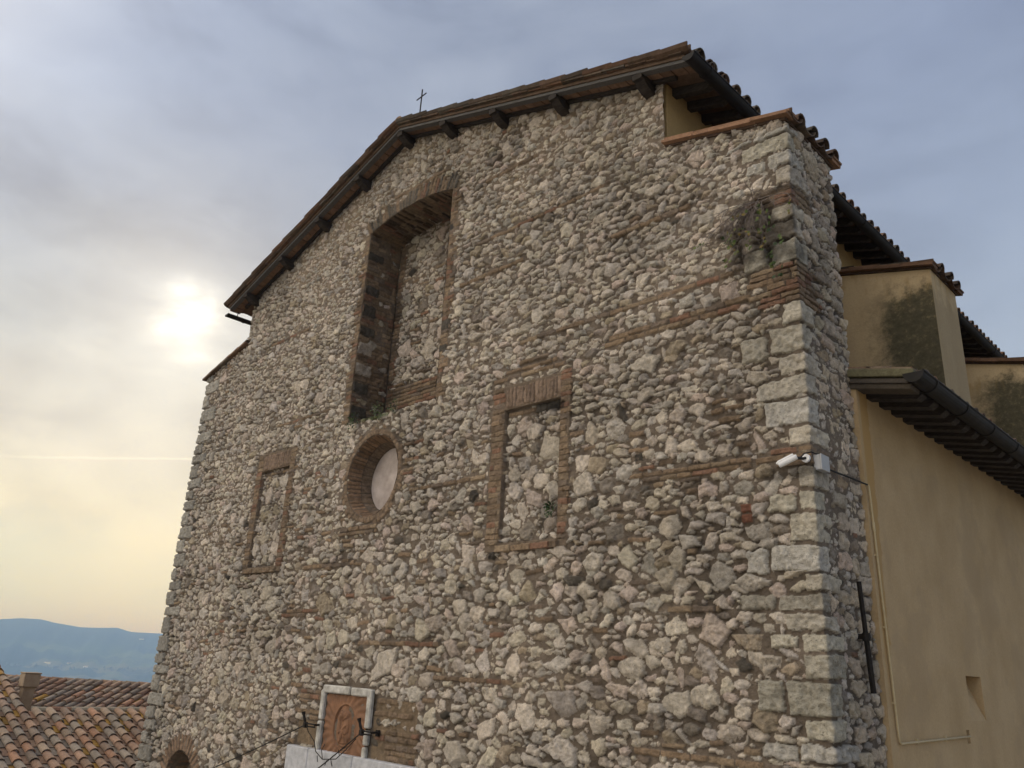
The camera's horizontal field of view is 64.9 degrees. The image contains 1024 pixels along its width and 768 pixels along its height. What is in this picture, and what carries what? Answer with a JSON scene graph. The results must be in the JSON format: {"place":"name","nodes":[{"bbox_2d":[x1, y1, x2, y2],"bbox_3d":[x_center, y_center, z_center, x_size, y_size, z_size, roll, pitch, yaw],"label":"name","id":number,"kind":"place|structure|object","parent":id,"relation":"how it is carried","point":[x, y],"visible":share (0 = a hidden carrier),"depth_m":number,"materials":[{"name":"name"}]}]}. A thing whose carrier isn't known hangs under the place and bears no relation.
{"place":"outdoors","nodes":[
{"label":"outdoors","id":0,"kind":"place"},
{"bbox_2d":[0,618,162,681],"bbox_3d":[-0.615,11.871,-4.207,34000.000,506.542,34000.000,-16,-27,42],"label":"terrain","id":1,"kind":"structure","parent":0,"point":[24,642],"depth_m":6037.97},
{"bbox_2d":[0,665,147,767],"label":"tiled house","id":2,"kind":"structure","parent":1,"relation":"on","point":[70,737],"depth_m":15.77,"materials":[{"name":"tile"}]},
{"bbox_2d":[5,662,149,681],"bbox_3d":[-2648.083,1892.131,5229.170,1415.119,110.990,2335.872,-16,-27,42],"label":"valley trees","id":3,"kind":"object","parent":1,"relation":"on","point":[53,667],"visible":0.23,"depth_m":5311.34,"materials":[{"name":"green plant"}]},
{"bbox_2d":[6,674,151,710],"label":"tiled house","id":4,"kind":"structure","parent":1,"relation":"on","point":[63,692],"depth_m":21.95,"materials":[{"name":"tile"}]},
{"bbox_2d":[135,41,1023,767],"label":"stone church","id":5,"kind":"structure","parent":1,"relation":"on","point":[519,305],"depth_m":8.88,"materials":[{"name":"stone"}]},
{"bbox_2d":[242,447,298,573],"bbox_3d":[-3.805,2.006,12.666,1.233,1.914,0.132,-16,-27,42],"label":"blocked window","id":6,"kind":"structure","parent":5,"relation":"in","point":[269,526],"depth_m":12.70,"materials":[{"name":"beige stone"}]},
{"bbox_2d":[314,684,374,757],"bbox_3d":[-2.072,4.224,9.879,1.098,0.958,0.078,-16,-27,42],"label":"relief plaque","id":7,"kind":"object","parent":5,"relation":"attached to","point":[338,705],"visible":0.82,"depth_m":9.90,"materials":[{"name":"stone"}]},
{"bbox_2d":[302,711,319,727],"bbox_3d":[-2.553,4.284,10.262,0.314,0.193,0.129,-12,-24,36],"label":"wire bracket","id":8,"kind":"object","parent":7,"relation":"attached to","point":[304,720],"visible":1,"depth_m":10.24,"materials":[{"name":"black metal"}]},
{"bbox_2d":[213,725,302,767],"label":"overhead wire","id":9,"kind":"object","parent":8,"relation":"attached to","point":[260,746],"visible":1,"depth_m":10.79,"materials":[{"name":"black rubber"}]},
{"bbox_2d":[306,723,355,765],"bbox_3d":[-2.253,4.401,9.781,1.107,0.426,0.060,-16,-27,42],"label":"cable","id":10,"kind":"object","parent":8,"relation":"attached to","point":[322,748],"visible":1,"depth_m":9.76,"materials":[{"name":"black rubber"}]},
{"bbox_2d":[347,412,357,428],"bbox_3d":[-2.280,0.522,11.521,0.269,0.258,0.150,-16,-27,42],"label":"wall plant","id":11,"kind":"object","parent":5,"relation":"attached to","point":[352,420],"depth_m":11.54,"materials":[{"name":"green plant"}]},
{"bbox_2d":[357,718,379,736],"bbox_3d":[-1.690,4.031,9.452,0.295,0.193,0.130,-11,-24,35],"label":"wire bracket","id":12,"kind":"object","parent":5,"relation":"attached to","point":[362,733],"visible":1,"depth_m":9.40,"materials":[{"name":"black metal"}]},
{"bbox_2d":[318,734,358,767],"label":"overhead wire","id":13,"kind":"object","parent":12,"relation":"attached to","point":[339,750],"visible":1,"depth_m":9.60,"materials":[{"name":"black rubber"}]},
{"bbox_2d":[370,402,382,420],"bbox_3d":[-1.884,0.370,11.184,0.284,0.296,0.163,-16,-27,42],"label":"wall plant","id":14,"kind":"object","parent":5,"relation":"attached to","point":[376,411],"depth_m":11.19,"materials":[{"name":"green plant"}]},
{"bbox_2d":[387,398,396,413],"bbox_3d":[-1.620,0.293,10.976,0.177,0.229,0.129,-16,-27,42],"label":"wall plant","id":15,"kind":"object","parent":5,"relation":"attached to","point":[393,406],"depth_m":10.97,"materials":[{"name":"green plant"}]},
{"bbox_2d":[485,368,573,551],"bbox_3d":[0.191,0.862,8.908,1.251,1.950,0.126,-16,-27,42],"label":"blocked window","id":16,"kind":"structure","parent":5,"relation":"in","point":[533,430],"depth_m":8.90,"materials":[{"name":"beige stone"}]},
{"bbox_2d":[543,501,555,517],"bbox_3d":[0.393,1.311,8.433,0.106,0.186,0.140,8,-20,-15],"label":"wall plant","id":17,"kind":"object","parent":5,"relation":"attached to","point":[547,507],"depth_m":8.45,"materials":[{"name":"green plant"}]},
{"bbox_2d":[688,181,797,277],"bbox_3d":[2.080,-1.393,7.418,1.089,0.934,0.445,-16,-27,42],"label":"dead shrub","id":18,"kind":"object","parent":5,"relation":"attached to","point":[735,217],"visible":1,"depth_m":7.51,"materials":[{"name":"brown plant"}]},
{"bbox_2d":[776,453,810,467],"bbox_3d":[2.308,0.626,6.606,0.273,0.111,0.083,-3,-20,16],"label":"security camera","id":19,"kind":"object","parent":5,"relation":"attached to","point":[790,458],"visible":1,"depth_m":6.59,"materials":[{"name":"white paint"}]},
{"bbox_2d":[813,453,829,472],"bbox_3d":[2.547,0.655,6.625,0.072,0.134,0.151,-16,-27,42],"label":"junction box","id":20,"kind":"object","parent":5,"relation":"attached to","point":[821,463],"visible":1,"depth_m":6.58,"materials":[{"name":"grey plastic"}]},
{"bbox_2d":[830,469,867,485],"bbox_3d":[2.888,0.801,6.924,0.804,0.030,0.020,21,-26,-41],"label":"wall cable","id":21,"kind":"object","parent":5,"relation":"attached to","point":[849,477],"depth_m":6.93,"materials":[{"name":"black rubber"}]},
{"bbox_2d":[867,484,970,744],"bbox_3d":[3.791,2.160,7.465,0.031,2.142,1.919,-16,-27,42],"label":"conduit","id":22,"kind":"object","parent":5,"relation":"attached to","point":[945,738],"visible":1,"depth_m":6.89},
{"bbox_2d":[0,0,1023,633],"label":"sky","id":23,"kind":"structure","parent":0,"point":[154,154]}
]}

